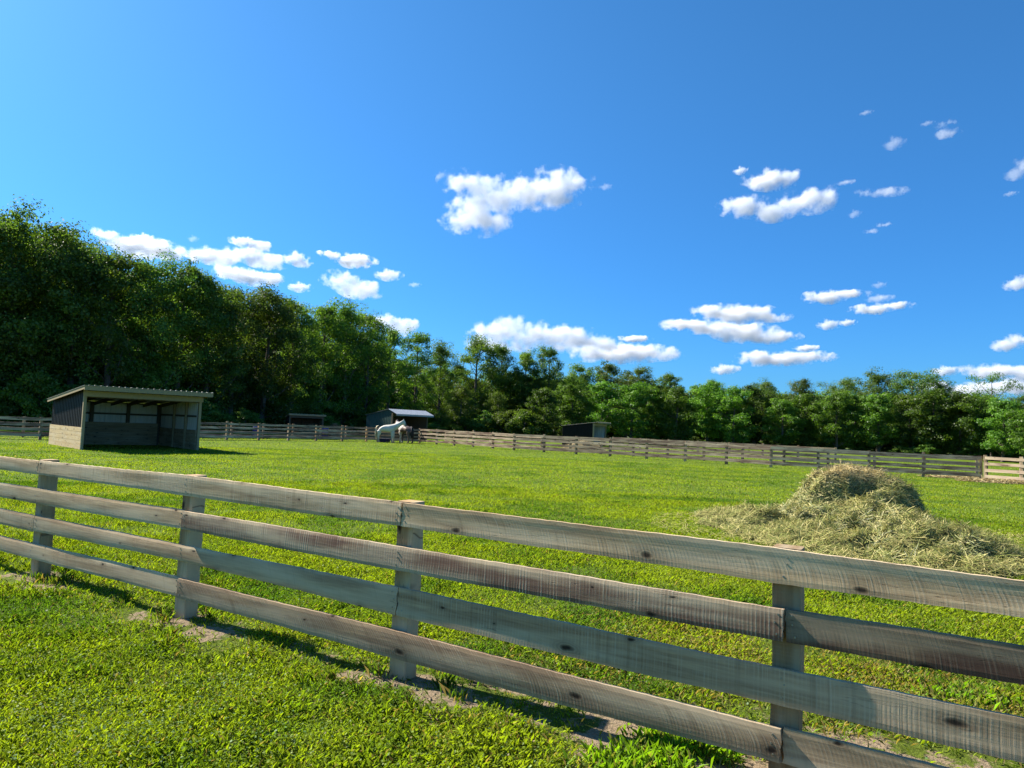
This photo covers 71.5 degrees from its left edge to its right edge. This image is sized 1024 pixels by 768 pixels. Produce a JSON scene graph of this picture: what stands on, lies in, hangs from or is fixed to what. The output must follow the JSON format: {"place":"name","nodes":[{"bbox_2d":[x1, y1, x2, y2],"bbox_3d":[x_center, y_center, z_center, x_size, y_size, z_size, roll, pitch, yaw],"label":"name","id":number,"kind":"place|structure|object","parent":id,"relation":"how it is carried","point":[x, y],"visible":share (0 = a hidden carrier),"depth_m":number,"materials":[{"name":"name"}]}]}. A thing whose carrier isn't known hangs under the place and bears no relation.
{"place":"outdoors","nodes":[
{"label":"outdoors","id":0,"kind":"place"},
{"bbox_2d":[14,574,746,765],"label":"dirt","id":1,"kind":"structure","parent":0,"point":[416,689],"depth_m":4.86,"materials":[{"name":"soil"}]},
{"bbox_2d":[0,430,1023,767],"bbox_3d":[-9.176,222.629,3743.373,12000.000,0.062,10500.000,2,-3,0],"label":"ground","id":2,"kind":"structure","parent":0,"point":[594,724],"depth_m":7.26,"materials":[{"name":"green plant"}]},
{"bbox_2d":[0,392,41,426],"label":"shrub","id":3,"kind":"object","parent":2,"relation":"on","point":[8,407],"visible":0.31,"depth_m":55.17,"materials":[{"name":"green plant"}]},
{"bbox_2d":[0,212,44,399],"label":"tree","id":4,"kind":"object","parent":2,"relation":"on","point":[20,282],"visible":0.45,"depth_m":57.86,"materials":[{"name":"green plant"}]},
{"bbox_2d":[0,372,63,426],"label":"shrub","id":5,"kind":"object","parent":2,"relation":"on","point":[38,385],"visible":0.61,"depth_m":55.12,"materials":[{"name":"green plant"}]},
{"bbox_2d":[30,384,74,426],"bbox_3d":[-36.191,1.798,56.851,4.481,3.722,3.815,0,-4,30],"label":"shrub","id":6,"kind":"object","parent":2,"relation":"on","point":[48,404],"visible":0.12,"depth_m":55.71,"materials":[{"name":"green plant"}]},
{"bbox_2d":[0,217,110,400],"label":"tree","id":7,"kind":"object","parent":2,"relation":"on","point":[71,239],"visible":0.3,"depth_m":59.95,"materials":[{"name":"green plant"}]},
{"bbox_2d":[0,194,115,400],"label":"tree","id":8,"kind":"object","parent":2,"relation":"on","point":[24,232],"visible":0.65,"depth_m":58.74,"materials":[{"name":"green plant"}]},
{"bbox_2d":[15,237,135,409],"bbox_3d":[-38.164,-4.777,62.255,9.335,17.308,10.429,4,-4,-24],"label":"tree","id":9,"kind":"object","parent":2,"relation":"on","point":[54,293],"visible":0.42,"depth_m":60.47,"materials":[{"name":"green plant"}]},
{"bbox_2d":[34,245,183,390],"bbox_3d":[-35.958,-4.207,63.311,9.642,16.528,11.377,1,-4,18],"label":"tree","id":10,"kind":"object","parent":2,"relation":"on","point":[120,264],"visible":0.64,"depth_m":61.51,"materials":[{"name":"green plant"}]},
{"bbox_2d":[28,278,202,387],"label":"tree","id":11,"kind":"object","parent":2,"relation":"on","point":[123,354],"depth_m":71.23,"materials":[{"name":"green plant"}]},
{"bbox_2d":[47,385,212,449],"bbox_3d":[-17.843,1.605,33.104,5.670,2.735,5.370,-1,-5,44],"label":"run in shed","id":12,"kind":"object","parent":2,"relation":"on","point":[113,415],"visible":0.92,"depth_m":34.00,"materials":[{"name":"black metal"}]},
{"bbox_2d":[78,248,214,404],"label":"tree","id":13,"kind":"object","parent":2,"relation":"on","point":[144,373],"visible":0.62,"depth_m":65.15,"materials":[{"name":"green plant"}]},
{"bbox_2d":[129,256,232,404],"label":"tree","id":14,"kind":"object","parent":2,"relation":"on","point":[194,301],"visible":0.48,"depth_m":67.64,"materials":[{"name":"green plant"}]},
{"bbox_2d":[121,288,255,425],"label":"tree","id":15,"kind":"object","parent":2,"relation":"on","point":[186,387],"visible":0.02,"depth_m":77.65,"materials":[{"name":"green plant"}]},
{"bbox_2d":[0,416,411,441],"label":"paddock fence","id":16,"kind":"object","parent":2,"relation":"on","point":[230,434],"visible":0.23,"depth_m":53.58,"materials":[{"name":"grey wood"}]},
{"bbox_2d":[166,269,254,421],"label":"tree","id":17,"kind":"object","parent":2,"relation":"on","point":[192,378],"visible":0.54,"depth_m":69.42,"materials":[{"name":"green plant"}]},
{"bbox_2d":[0,416,420,442],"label":"paddock fence","id":18,"kind":"object","parent":2,"relation":"on","point":[40,429],"visible":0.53,"depth_m":50.20,"materials":[{"name":"grey wood"}]},
{"bbox_2d":[200,400,232,429],"bbox_3d":[-28.251,2.976,64.911,4.370,2.972,5.133,2,-3,10],"label":"shrub","id":19,"kind":"object","parent":2,"relation":"on","point":[208,409],"visible":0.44,"depth_m":64.41,"materials":[{"name":"green plant"}]},
{"bbox_2d":[192,281,291,425],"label":"tree","id":20,"kind":"object","parent":2,"relation":"on","point":[255,308],"visible":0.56,"depth_m":72.59,"materials":[{"name":"green plant"}]},
{"bbox_2d":[229,407,265,430],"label":"shrub","id":21,"kind":"object","parent":2,"relation":"on","point":[244,414],"visible":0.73,"depth_m":69.34,"materials":[{"name":"green plant"}]},
{"bbox_2d":[245,395,282,430],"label":"shrub","id":22,"kind":"object","parent":2,"relation":"on","point":[270,422],"visible":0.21,"depth_m":78.90,"materials":[{"name":"green plant"}]},
{"bbox_2d":[222,320,308,423],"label":"tree","id":23,"kind":"object","parent":2,"relation":"on","point":[263,353],"visible":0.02,"depth_m":84.89,"materials":[{"name":"green plant"}]},
{"bbox_2d":[219,284,318,430],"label":"tree","id":24,"kind":"object","parent":2,"relation":"on","point":[262,372],"visible":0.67,"depth_m":75.19,"materials":[{"name":"green plant"}]},
{"bbox_2d":[253,295,334,424],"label":"tree","id":25,"kind":"object","parent":2,"relation":"on","point":[302,312],"visible":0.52,"depth_m":79.50,"materials":[{"name":"green plant"}]},
{"bbox_2d":[285,413,325,434],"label":"run in shed","id":26,"kind":"object","parent":2,"relation":"on","point":[303,419],"visible":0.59,"depth_m":68.33,"materials":[{"name":"black metal"}]},
{"bbox_2d":[286,315,365,413],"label":"tree","id":27,"kind":"object","parent":2,"relation":"on","point":[334,368],"visible":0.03,"depth_m":90.03,"materials":[{"name":"green plant"}]},
{"bbox_2d":[313,411,340,425],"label":"shrub","id":28,"kind":"object","parent":2,"relation":"on","point":[328,418],"visible":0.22,"depth_m":79.53,"materials":[{"name":"green plant"}]},
{"bbox_2d":[294,298,367,415],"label":"tree","id":29,"kind":"object","parent":2,"relation":"on","point":[327,314],"visible":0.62,"depth_m":83.84,"materials":[{"name":"green plant"}]},
{"bbox_2d":[320,400,368,433],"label":"shrub","id":30,"kind":"object","parent":2,"relation":"on","point":[358,412],"visible":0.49,"depth_m":84.45,"materials":[{"name":"green plant"}]},
{"bbox_2d":[308,295,390,425],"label":"tree","id":31,"kind":"object","parent":2,"relation":"on","point":[353,319],"visible":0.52,"depth_m":87.83,"materials":[{"name":"green plant"}]},
{"bbox_2d":[317,312,396,409],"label":"tree","id":32,"kind":"object","parent":2,"relation":"on","point":[387,329],"visible":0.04,"depth_m":93.06,"materials":[{"name":"green plant"}]},
{"bbox_2d":[348,309,397,424],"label":"tree","id":33,"kind":"object","parent":2,"relation":"on","point":[378,379],"visible":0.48,"depth_m":92.02,"materials":[{"name":"green plant"}]},
{"bbox_2d":[365,326,416,409],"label":"tree","id":34,"kind":"object","parent":2,"relation":"on","point":[394,341],"visible":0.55,"depth_m":97.46,"materials":[{"name":"green plant"}]},
{"bbox_2d":[375,419,406,442],"bbox_3d":[-9.695,3.724,56.869,2.500,1.944,0.714,3,-3,-4],"label":"horse","id":35,"kind":"object","parent":2,"relation":"on","point":[392,428],"visible":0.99,"depth_m":56.65},
{"bbox_2d":[366,409,433,439],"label":"run in shed","id":36,"kind":"object","parent":2,"relation":"on","point":[416,419],"visible":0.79,"depth_m":66.83,"materials":[{"name":"black metal"}]},
{"bbox_2d":[395,419,413,442],"bbox_3d":[-8.893,3.840,57.998,2.511,1.912,0.714,-1,-5,42],"label":"horse","id":37,"kind":"object","parent":2,"relation":"on","point":[407,430],"visible":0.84,"depth_m":57.42},
{"bbox_2d":[372,360,442,411],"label":"tree","id":38,"kind":"object","parent":2,"relation":"on","point":[397,391],"visible":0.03,"depth_m":110.10,"materials":[{"name":"green plant"}]},
{"bbox_2d":[391,327,449,419],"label":"tree","id":39,"kind":"object","parent":2,"relation":"on","point":[423,359],"visible":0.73,"depth_m":101.61,"materials":[{"name":"green plant"}]},
{"bbox_2d":[413,368,462,428],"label":"tree","id":40,"kind":"object","parent":2,"relation":"on","point":[460,381],"visible":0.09,"depth_m":112.82,"materials":[{"name":"green plant"}]},
{"bbox_2d":[417,338,465,429],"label":"tree","id":41,"kind":"object","parent":2,"relation":"on","point":[445,353],"visible":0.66,"depth_m":105.77,"materials":[{"name":"green plant"}]},
{"bbox_2d":[441,382,480,434],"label":"tree","id":42,"kind":"object","parent":2,"relation":"on","point":[464,391],"visible":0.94,"depth_m":91.34,"materials":[{"name":"green plant"}]},
{"bbox_2d":[447,416,489,437],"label":"shrub","id":43,"kind":"object","parent":2,"relation":"on","point":[469,423],"visible":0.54,"depth_m":90.59,"materials":[{"name":"green plant"}]},
{"bbox_2d":[452,378,490,427],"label":"tree","id":44,"kind":"object","parent":2,"relation":"on","point":[471,383],"visible":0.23,"depth_m":112.98,"materials":[{"name":"green plant"}]},
{"bbox_2d":[447,333,506,427],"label":"tree","id":45,"kind":"object","parent":2,"relation":"on","point":[480,347],"visible":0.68,"depth_m":111.44,"materials":[{"name":"green plant"}]},
{"bbox_2d":[471,410,501,435],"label":"shrub","id":46,"kind":"object","parent":2,"relation":"on","point":[487,417],"visible":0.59,"depth_m":91.78,"materials":[{"name":"green plant"}]},
{"bbox_2d":[483,391,508,430],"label":"tree","id":47,"kind":"object","parent":2,"relation":"on","point":[498,399],"visible":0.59,"depth_m":95.47,"materials":[{"name":"green plant"}]},
{"bbox_2d":[480,341,519,426],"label":"tree","id":48,"kind":"object","parent":2,"relation":"on","point":[504,351],"visible":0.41,"depth_m":113.52,"materials":[{"name":"green plant"}]},
{"bbox_2d":[480,409,522,437],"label":"shrub","id":49,"kind":"object","parent":2,"relation":"on","point":[501,417],"visible":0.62,"depth_m":91.66,"materials":[{"name":"green plant"}]},
{"bbox_2d":[481,369,531,428],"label":"tree","id":50,"kind":"object","parent":2,"relation":"on","point":[515,390],"visible":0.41,"depth_m":112.27,"materials":[{"name":"green plant"}]},
{"bbox_2d":[0,456,1023,767],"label":"paddock fence","id":51,"kind":"object","parent":2,"relation":"on","point":[784,684],"visible":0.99,"depth_m":4.07,"materials":[{"name":"grey wood"}]},
{"bbox_2d":[504,408,543,438],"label":"shrub","id":52,"kind":"object","parent":2,"relation":"on","point":[524,416],"visible":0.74,"depth_m":90.43,"materials":[{"name":"green plant"}]},
{"bbox_2d":[501,372,551,433],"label":"tree","id":53,"kind":"object","parent":2,"relation":"on","point":[528,379],"visible":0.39,"depth_m":111.76,"materials":[{"name":"green plant"}]},
{"bbox_2d":[504,347,550,423],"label":"tree","id":54,"kind":"object","parent":2,"relation":"on","point":[525,361],"visible":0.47,"depth_m":113.51,"materials":[{"name":"green plant"}]},
{"bbox_2d":[525,387,561,434],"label":"tree","id":55,"kind":"object","parent":2,"relation":"on","point":[545,409],"visible":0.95,"depth_m":91.16,"materials":[{"name":"green plant"}]},
{"bbox_2d":[530,344,574,435],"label":"tree","id":56,"kind":"object","parent":2,"relation":"on","point":[556,374],"visible":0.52,"depth_m":113.57,"materials":[{"name":"green plant"}]},
{"bbox_2d":[545,420,563,439],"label":"shrub","id":57,"kind":"object","parent":2,"relation":"on","point":[557,428],"visible":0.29,"depth_m":93.38,"materials":[{"name":"green plant"}]},
{"bbox_2d":[549,383,596,427],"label":"tree","id":58,"kind":"object","parent":2,"relation":"on","point":[572,416],"visible":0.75,"depth_m":95.36,"materials":[{"name":"green plant"}]},
{"bbox_2d":[552,374,595,423],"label":"tree","id":59,"kind":"object","parent":2,"relation":"on","point":[581,387],"visible":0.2,"depth_m":115.62,"materials":[{"name":"green plant"}]},
{"bbox_2d":[554,362,604,423],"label":"tree","id":60,"kind":"object","parent":2,"relation":"on","point":[589,376],"visible":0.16,"depth_m":117.74,"materials":[{"name":"green plant"}]},
{"bbox_2d":[561,422,610,445],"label":"run in shed","id":61,"kind":"object","parent":2,"relation":"on","point":[595,429],"visible":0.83,"depth_m":74.80,"materials":[{"name":"black metal"}]},
{"bbox_2d":[580,380,620,432],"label":"tree","id":62,"kind":"object","parent":2,"relation":"on","point":[603,407],"visible":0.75,"depth_m":97.17,"materials":[{"name":"green plant"}]},
{"bbox_2d":[588,360,625,428],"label":"tree","id":63,"kind":"object","parent":2,"relation":"on","point":[610,369],"visible":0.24,"depth_m":121.06,"materials":[{"name":"green plant"}]},
{"bbox_2d":[607,380,666,443],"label":"tree","id":64,"kind":"object","parent":2,"relation":"on","point":[628,402],"visible":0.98,"depth_m":96.28,"materials":[{"name":"green plant"}]},
{"bbox_2d":[614,364,666,437],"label":"tree","id":65,"kind":"object","parent":2,"relation":"on","point":[630,376],"visible":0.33,"depth_m":123.58,"materials":[{"name":"green plant"}]},
{"bbox_2d":[636,430,660,444],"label":"shrub","id":66,"kind":"object","parent":2,"relation":"on","point":[647,434],"visible":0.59,"depth_m":95.69,"materials":[{"name":"green plant"}]},
{"bbox_2d":[634,385,674,436],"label":"tree","id":67,"kind":"object","parent":2,"relation":"on","point":[647,408],"visible":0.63,"depth_m":97.68,"materials":[{"name":"green plant"}]},
{"bbox_2d":[654,372,690,439],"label":"tree","id":68,"kind":"object","parent":2,"relation":"on","point":[669,379],"visible":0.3,"depth_m":126.18,"materials":[{"name":"green plant"}]},
{"bbox_2d":[653,385,702,445],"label":"tree","id":69,"kind":"object","parent":2,"relation":"on","point":[677,400],"visible":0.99,"depth_m":95.38,"materials":[{"name":"green plant"}]},
{"bbox_2d":[418,428,982,477],"bbox_3d":[7.346,4.239,46.505,39.091,1.492,1.707,0,-4,37],"label":"paddock fence","id":70,"kind":"object","parent":2,"relation":"on","point":[868,458],"visible":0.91,"depth_m":41.78,"materials":[{"name":"grey wood"}]},
{"bbox_2d":[686,382,725,441],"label":"tree","id":71,"kind":"object","parent":2,"relation":"on","point":[707,415],"visible":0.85,"depth_m":96.92,"materials":[{"name":"green plant"}]},
{"bbox_2d":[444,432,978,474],"bbox_3d":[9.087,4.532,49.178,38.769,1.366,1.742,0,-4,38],"label":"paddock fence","id":72,"kind":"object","parent":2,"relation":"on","point":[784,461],"visible":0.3,"depth_m":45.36,"materials":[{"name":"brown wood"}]},
{"bbox_2d":[612,437,836,459],"bbox_3d":[16.369,5.326,57.690,18.543,1.384,0.262,0,-4,37],"label":"paddock fence","id":73,"kind":"object","parent":2,"relation":"on","point":[763,444],"visible":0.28,"depth_m":56.67,"materials":[{"name":"brown wood"}]},
{"bbox_2d":[711,385,758,442],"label":"tree","id":74,"kind":"object","parent":2,"relation":"on","point":[729,401],"visible":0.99,"depth_m":93.30,"materials":[{"name":"green plant"}]},
{"bbox_2d":[731,384,782,443],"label":"tree","id":75,"kind":"object","parent":2,"relation":"on","point":[759,395],"visible":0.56,"depth_m":95.09,"materials":[{"name":"green plant"}]},
{"bbox_2d":[748,387,786,441],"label":"tree","id":76,"kind":"object","parent":2,"relation":"on","point":[768,410],"visible":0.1,"depth_m":117.78,"materials":[{"name":"green plant"}]},
{"bbox_2d":[749,376,790,439],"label":"tree","id":77,"kind":"object","parent":2,"relation":"on","point":[763,385],"visible":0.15,"depth_m":123.67,"materials":[{"name":"green plant"}]},
{"bbox_2d":[761,397,807,444],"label":"tree","id":78,"kind":"object","parent":2,"relation":"on","point":[782,407],"visible":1,"depth_m":91.31,"materials":[{"name":"green plant"}]},
{"bbox_2d":[783,378,818,444],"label":"tree","id":79,"kind":"object","parent":2,"relation":"on","point":[802,386],"visible":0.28,"depth_m":119.65,"materials":[{"name":"green plant"}]},
{"bbox_2d":[780,392,826,445],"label":"tree","id":80,"kind":"object","parent":2,"relation":"on","point":[809,431],"visible":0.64,"depth_m":93.27,"materials":[{"name":"green plant"}]},
{"bbox_2d":[791,437,821,446],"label":"shrub","id":81,"kind":"object","parent":2,"relation":"on","point":[804,441],"visible":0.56,"depth_m":90.68,"materials":[{"name":"green plant"}]},
{"bbox_2d":[810,390,860,449],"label":"tree","id":82,"kind":"object","parent":2,"relation":"on","point":[828,431],"visible":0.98,"depth_m":89.67,"materials":[{"name":"green plant"}]},
{"bbox_2d":[650,459,1023,578],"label":"hay heap","id":83,"kind":"object","parent":2,"relation":"on","point":[857,511],"visible":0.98,"depth_m":12.33,"materials":[{"name":"beige plant"}]},
{"bbox_2d":[816,376,863,449],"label":"tree","id":84,"kind":"object","parent":2,"relation":"on","point":[848,384],"visible":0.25,"depth_m":115.48,"materials":[{"name":"green plant"}]},
{"bbox_2d":[825,390,882,449],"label":"tree","id":85,"kind":"object","parent":2,"relation":"on","point":[854,399],"visible":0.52,"depth_m":90.07,"materials":[{"name":"green plant"}]},
{"bbox_2d":[843,366,902,451],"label":"tree","id":86,"kind":"object","parent":2,"relation":"on","point":[875,379],"visible":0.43,"depth_m":107.58,"materials":[{"name":"green plant"}]},
{"bbox_2d":[854,392,900,451],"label":"tree","id":87,"kind":"object","parent":2,"relation":"on","point":[879,414],"visible":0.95,"depth_m":87.47,"materials":[{"name":"green plant"}]},
{"bbox_2d":[886,445,914,452],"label":"shrub","id":88,"kind":"object","parent":2,"relation":"on","point":[900,448],"visible":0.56,"depth_m":84.94,"materials":[{"name":"green plant"}]},
{"bbox_2d":[876,392,932,450],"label":"tree","id":89,"kind":"object","parent":2,"relation":"on","point":[903,437],"visible":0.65,"depth_m":87.27,"materials":[{"name":"green plant"}]},
{"bbox_2d":[875,368,956,452],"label":"tree","id":90,"kind":"object","parent":2,"relation":"on","point":[924,380],"visible":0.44,"depth_m":104.83,"materials":[{"name":"green plant"}]},
{"bbox_2d":[911,442,941,454],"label":"shrub","id":91,"kind":"object","parent":2,"relation":"on","point":[928,447],"visible":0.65,"depth_m":83.67,"materials":[{"name":"green plant"}]},
{"bbox_2d":[903,388,969,452],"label":"tree","id":92,"kind":"object","parent":2,"relation":"on","point":[934,424],"visible":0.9,"depth_m":84.15,"materials":[{"name":"green plant"}]},
{"bbox_2d":[926,383,959,453],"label":"tree","id":93,"kind":"object","parent":2,"relation":"on","point":[949,389],"visible":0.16,"depth_m":103.72,"materials":[{"name":"green plant"}]},
{"bbox_2d":[918,474,994,478],"bbox_3d":[23.006,4.807,36.805,4.431,0.346,1.790,2,-3,0],"label":"straw heap","id":94,"kind":"object","parent":2,"relation":"on","point":[948,476],"visible":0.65,"depth_m":36.51,"materials":[{"name":"beige plant"}]},
{"bbox_2d":[935,389,988,453],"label":"tree","id":95,"kind":"object","parent":2,"relation":"on","point":[961,426],"visible":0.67,"depth_m":83.28,"materials":[{"name":"green plant"}]},
{"bbox_2d":[956,446,985,455],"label":"shrub","id":96,"kind":"object","parent":2,"relation":"on","point":[969,449],"visible":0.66,"depth_m":81.88,"materials":[{"name":"green plant"}]},
{"bbox_2d":[958,397,997,455],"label":"tree","id":97,"kind":"object","parent":2,"relation":"on","point":[980,432],"visible":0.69,"depth_m":81.32,"materials":[{"name":"green plant"}]},
{"bbox_2d":[953,475,1023,484],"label":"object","id":98,"kind":"object","parent":2,"relation":"on","point":[996,480],"visible":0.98,"depth_m":33.35,"materials":[{"name":"beige plant"}]},
{"bbox_2d":[959,371,1023,456],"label":"tree","id":99,"kind":"object","parent":2,"relation":"on","point":[993,378],"visible":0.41,"depth_m":95.17,"materials":[{"name":"green plant"}]},
{"bbox_2d":[976,397,1023,461],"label":"tree","id":100,"kind":"object","parent":2,"relation":"on","point":[999,408],"visible":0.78,"depth_m":77.57,"materials":[{"name":"green plant"}]},
{"bbox_2d":[983,455,1023,480],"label":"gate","id":101,"kind":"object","parent":2,"relation":"on","point":[1020,465],"visible":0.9,"depth_m":34.35,"materials":[{"name":"beige wood"}]},
{"bbox_2d":[1001,408,1023,455],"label":"tree","id":102,"kind":"object","parent":2,"relation":"on","point":[1019,417],"visible":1,"depth_m":74.30,"materials":[{"name":"green plant"}]},
{"bbox_2d":[1002,394,1023,446],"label":"tree","id":103,"kind":"object","parent":2,"relation":"on","point":[1018,407],"visible":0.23,"depth_m":97.95,"materials":[{"name":"green plant"}]},
{"bbox_2d":[0,0,1023,401],"label":"sky","id":104,"kind":"structure","parent":0,"point":[730,192],"materials":[{"name":"blue"}]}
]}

